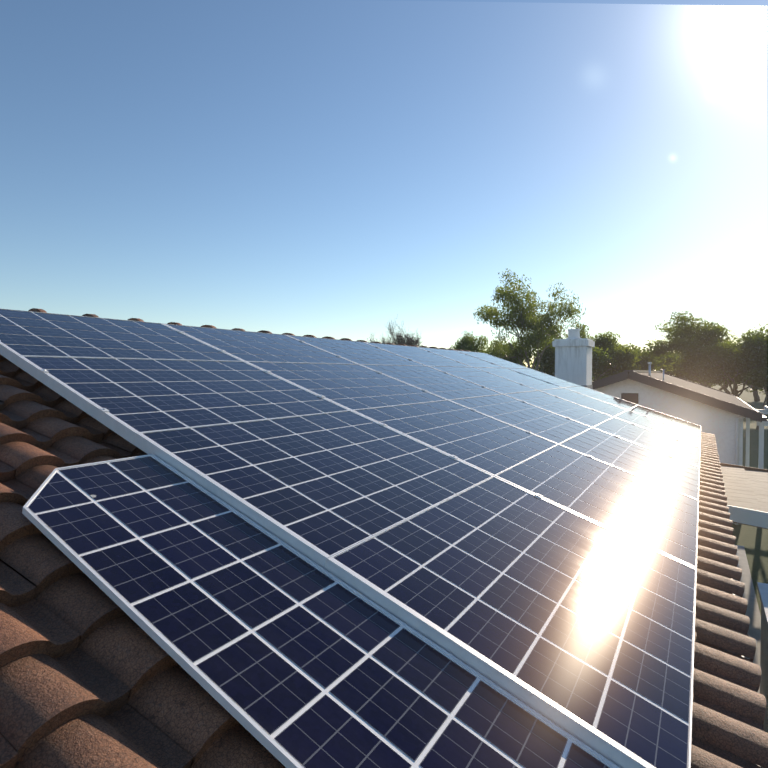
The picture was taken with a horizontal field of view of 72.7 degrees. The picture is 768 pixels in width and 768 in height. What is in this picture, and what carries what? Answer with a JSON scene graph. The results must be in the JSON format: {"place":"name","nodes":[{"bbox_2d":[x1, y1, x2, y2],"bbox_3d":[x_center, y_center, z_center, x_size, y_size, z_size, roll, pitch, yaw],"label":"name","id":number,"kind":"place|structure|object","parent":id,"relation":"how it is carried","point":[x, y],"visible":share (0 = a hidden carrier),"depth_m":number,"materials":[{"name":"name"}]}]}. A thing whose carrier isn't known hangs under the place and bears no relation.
{"place":"outdoors","nodes":[
{"label":"outdoors","id":0,"kind":"place"},
{"bbox_2d":[0,372,758,765],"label":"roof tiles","id":1,"kind":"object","parent":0,"point":[178,744],"depth_m":2.26,"materials":[{"name":"tile"}]},
{"bbox_2d":[28,308,470,351],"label":"ridge caps","id":2,"kind":"object","parent":1,"relation":"on","point":[131,319],"depth_m":6.40,"materials":[{"name":"ceramic"}]},
{"bbox_2d":[0,331,685,543],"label":"clamps","id":3,"kind":"object","parent":1,"relation":"attached to","point":[383,424],"depth_m":3.91,"materials":[{"name":"metal"}]},
{"bbox_2d":[0,309,242,364],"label":"solar panel","id":4,"kind":"object","parent":3,"relation":"on","point":[27,333],"depth_m":3.76,"materials":[{"name":"glass"}]},
{"bbox_2d":[16,356,348,444],"bbox_3d":[-1.143,0.043,3.335,1.093,0.420,1.674,1,1,31],"label":"solar panel","id":5,"kind":"object","parent":3,"relation":"on","point":[133,396],"depth_m":3.04,"materials":[{"name":"glass"}]},
{"bbox_2d":[163,323,356,363],"bbox_3d":[-1.182,-0.375,5.321,1.087,0.403,1.674,1,1,31],"label":"solar panel","id":6,"kind":"object","parent":3,"relation":"on","point":[254,346],"depth_m":5.18,"materials":[{"name":"glass"}]},
{"bbox_2d":[134,410,492,568],"bbox_3d":[-0.225,0.420,2.782,1.093,0.420,1.674,1,1,31],"label":"solar panel","id":7,"kind":"object","parent":3,"relation":"on","point":[319,489],"depth_m":2.45,"materials":[{"name":"glass"}]},
{"bbox_2d":[245,361,446,409],"bbox_3d":[-0.264,0.004,4.768,1.087,0.403,1.674,1,1,31],"label":"solar panel","id":8,"kind":"object","parent":3,"relation":"on","point":[352,386],"depth_m":4.61,"materials":[{"name":"glass"}]},
{"bbox_2d":[287,335,425,365],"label":"solar panel","id":9,"kind":"object","parent":3,"relation":"on","point":[358,352],"depth_m":6.66,"materials":[{"name":"glass"}]},
{"bbox_2d":[364,342,470,366],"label":"solar panel","id":10,"kind":"object","parent":3,"relation":"on","point":[421,356],"depth_m":8.12,"materials":[{"name":"glass"}]},
{"bbox_2d":[359,364,501,399],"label":"solar panel","id":11,"kind":"object","parent":3,"relation":"on","point":[444,385],"depth_m":6.08,"materials":[{"name":"glass"}]},
{"bbox_2d":[352,400,557,475],"bbox_3d":[0.654,0.381,4.215,1.087,0.403,1.674,1,1,31],"label":"solar panel","id":12,"kind":"object","parent":3,"relation":"on","point":[486,443],"depth_m":4.03,"materials":[{"name":"glass"}]},
{"bbox_2d":[418,347,504,367],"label":"solar panel","id":13,"kind":"object","parent":3,"relation":"on","point":[466,359],"depth_m":9.58,"materials":[{"name":"glass"}]},
{"bbox_2d":[429,366,535,393],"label":"solar panel","id":14,"kind":"object","parent":3,"relation":"on","point":[499,384],"depth_m":7.55,"materials":[{"name":"glass"}]},
{"bbox_2d":[455,350,527,367],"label":"solar panel","id":15,"kind":"object","parent":3,"relation":"on","point":[494,360],"depth_m":11.01,"materials":[{"name":"glass"}]},
{"bbox_2d":[325,476,696,767],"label":"solar panel","id":16,"kind":"object","parent":3,"relation":"on","point":[579,627],"depth_m":1.84,"materials":[{"name":"glass"}]},
{"bbox_2d":[475,367,562,389],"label":"solar panel","id":17,"kind":"object","parent":3,"relation":"on","point":[524,379],"depth_m":9.02,"materials":[{"name":"glass"}]},
{"bbox_2d":[450,394,591,443],"bbox_3d":[1.531,0.350,5.650,1.087,0.403,1.674,1,1,31],"label":"solar panel","id":18,"kind":"object","parent":3,"relation":"on","point":[546,424],"depth_m":5.52,"materials":[{"name":"glass"}]},
{"bbox_2d":[507,368,580,387],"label":"solar panel","id":19,"kind":"object","parent":3,"relation":"on","point":[536,374],"depth_m":10.46,"materials":[{"name":"glass"}]},
{"bbox_2d":[504,390,611,426],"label":"solar panel","id":20,"kind":"object","parent":3,"relation":"on","point":[569,409],"depth_m":6.99,"materials":[{"name":"glass"}]},
{"bbox_2d":[539,388,626,416],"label":"solar panel","id":21,"kind":"object","parent":3,"relation":"on","point":[589,402],"depth_m":8.45,"materials":[{"name":"glass"}]},
{"bbox_2d":[495,444,698,568],"bbox_3d":[1.573,0.758,3.662,1.087,0.403,1.674,1,1,31],"label":"solar panel","id":22,"kind":"object","parent":3,"relation":"on","point":[656,516],"depth_m":3.45,"materials":[{"name":"glass"}]},
{"bbox_2d":[565,386,636,409],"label":"solar panel","id":23,"kind":"object","parent":3,"relation":"on","point":[606,398],"depth_m":9.91,"materials":[{"name":"glass"}]},
{"bbox_2d":[560,427,699,499],"bbox_3d":[2.449,0.730,5.098,1.087,0.403,1.674,1,1,31],"label":"solar panel","id":24,"kind":"object","parent":3,"relation":"on","point":[675,474],"depth_m":4.96,"materials":[{"name":"glass"}]},
{"bbox_2d":[593,417,699,466],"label":"solar panel","id":25,"kind":"object","parent":3,"relation":"on","point":[660,443],"depth_m":6.42,"materials":[{"name":"glass"}]},
{"bbox_2d":[614,410,700,447],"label":"solar panel","id":26,"kind":"object","parent":3,"relation":"on","point":[669,430],"depth_m":7.89,"materials":[{"name":"glass"}]},
{"bbox_2d":[629,405,700,434],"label":"solar panel","id":27,"kind":"object","parent":3,"relation":"on","point":[670,420],"depth_m":9.36,"materials":[{"name":"glass"}]},
{"bbox_2d":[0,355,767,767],"bbox_3d":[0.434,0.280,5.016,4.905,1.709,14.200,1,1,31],"label":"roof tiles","id":28,"kind":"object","parent":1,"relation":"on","point":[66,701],"depth_m":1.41,"materials":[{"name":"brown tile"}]},
{"bbox_2d":[22,454,618,767],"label":"solar panel","id":29,"kind":"object","parent":28,"relation":"on","point":[285,654],"depth_m":1.43,"materials":[{"name":"glass"}]},
{"bbox_2d":[552,329,594,388],"bbox_3d":[4.166,1.229,11.488,0.740,4.855,0.740,1,1,31],"label":"chimney","id":30,"kind":"object","parent":1,"relation":"on","point":[573,357],"depth_m":11.18,"materials":[{"name":"white paint"}]},
{"bbox_2d":[0,0,767,373],"label":"sky","id":31,"kind":"structure","parent":0,"point":[337,169],"materials":[{"name":"blue"}]},
{"bbox_2d":[592,370,766,524],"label":"house","id":32,"kind":"structure","parent":0,"point":[720,415],"depth_m":14.05,"materials":[{"name":"paint"}]},
{"bbox_2d":[648,362,663,379],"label":"roof vents","id":33,"kind":"object","parent":32,"relation":"on","point":[649,372],"depth_m":15.52,"materials":[{"name":"silver metal"}]},
{"bbox_2d":[592,379,767,614],"bbox_3d":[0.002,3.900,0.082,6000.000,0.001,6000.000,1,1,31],"label":"ground","id":34,"kind":"structure","parent":0,"point":[752,540],"depth_m":12.83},
{"bbox_2d":[367,321,422,346],"bbox_3d":[0.826,-0.206,30.179,3.999,6.932,4.041,1,1,31],"label":"tree","id":35,"kind":"object","parent":34,"relation":"on","point":[409,340],"depth_m":29.32,"materials":[{"name":"plant"}]},
{"bbox_2d":[449,331,489,352],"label":"tree","id":36,"kind":"object","parent":34,"relation":"on","point":[466,342],"depth_m":40.91,"materials":[{"name":"green plant"}]},
{"bbox_2d":[474,336,530,366],"bbox_3d":[9.018,-0.204,39.857,5.300,6.565,6.028,1,1,31],"label":"tree","id":37,"kind":"object","parent":34,"relation":"on","point":[508,348],"depth_m":37.77,"materials":[{"name":"green plant"}]},
{"bbox_2d":[473,268,588,369],"bbox_3d":[9.053,-2.074,34.604,6.395,10.526,7.077,0,1,-10],"label":"tree","id":38,"kind":"object","parent":34,"relation":"on","point":[534,338],"depth_m":33.62,"materials":[{"name":"green plant"}]},
{"bbox_2d":[529,330,617,376],"bbox_3d":[13.612,-0.578,39.185,6.238,7.312,6.744,0,1,-15],"label":"tree","id":39,"kind":"object","parent":34,"relation":"on","point":[547,364],"depth_m":37.65,"materials":[{"name":"green plant"}]},
{"bbox_2d":[567,323,641,380],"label":"tree","id":40,"kind":"object","parent":34,"relation":"on","point":[623,358],"depth_m":40.47,"materials":[{"name":"green plant"}]},
{"bbox_2d":[593,340,676,379],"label":"tree","id":41,"kind":"object","parent":34,"relation":"on","point":[652,355],"depth_m":43.30,"materials":[{"name":"green plant"}]},
{"bbox_2d":[648,351,703,382],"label":"tree","id":42,"kind":"object","parent":34,"relation":"on","point":[669,358],"depth_m":48.09,"materials":[{"name":"green plant"}]},
{"bbox_2d":[645,310,756,390],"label":"tree","id":43,"kind":"object","parent":34,"relation":"on","point":[690,339],"depth_m":41.64,"materials":[{"name":"green plant"}]},
{"bbox_2d":[692,330,762,396],"bbox_3d":[26.487,-0.427,39.202,6.126,7.014,6.954,1,1,31],"label":"tree","id":44,"kind":"object","parent":34,"relation":"on","point":[720,353],"depth_m":38.83,"materials":[{"name":"green plant"}]},
{"bbox_2d":[720,463,767,767],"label":"patio cover roof","id":45,"kind":"object","parent":34,"relation":"on","point":[746,490],"depth_m":7.67,"materials":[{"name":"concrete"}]},
{"bbox_2d":[724,323,767,429],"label":"tree","id":46,"kind":"object","parent":34,"relation":"on","point":[753,346],"visible":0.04,"depth_m":35.67,"materials":[{"name":"green plant"}]},
{"bbox_2d":[725,376,767,395],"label":"tree","id":47,"kind":"object","parent":34,"relation":"on","point":[753,385],"depth_m":55.19,"materials":[{"name":"green plant"}]},
{"bbox_2d":[751,387,759,400],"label":"tree","id":48,"kind":"object","parent":34,"relation":"on","point":[756,396],"depth_m":71.51,"materials":[{"name":"green plant"}]},
{"bbox_2d":[745,406,767,468],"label":"pergola","id":49,"kind":"object","parent":34,"relation":"on","point":[762,424],"depth_m":13.35,"materials":[{"name":"white paint"}]}
]}

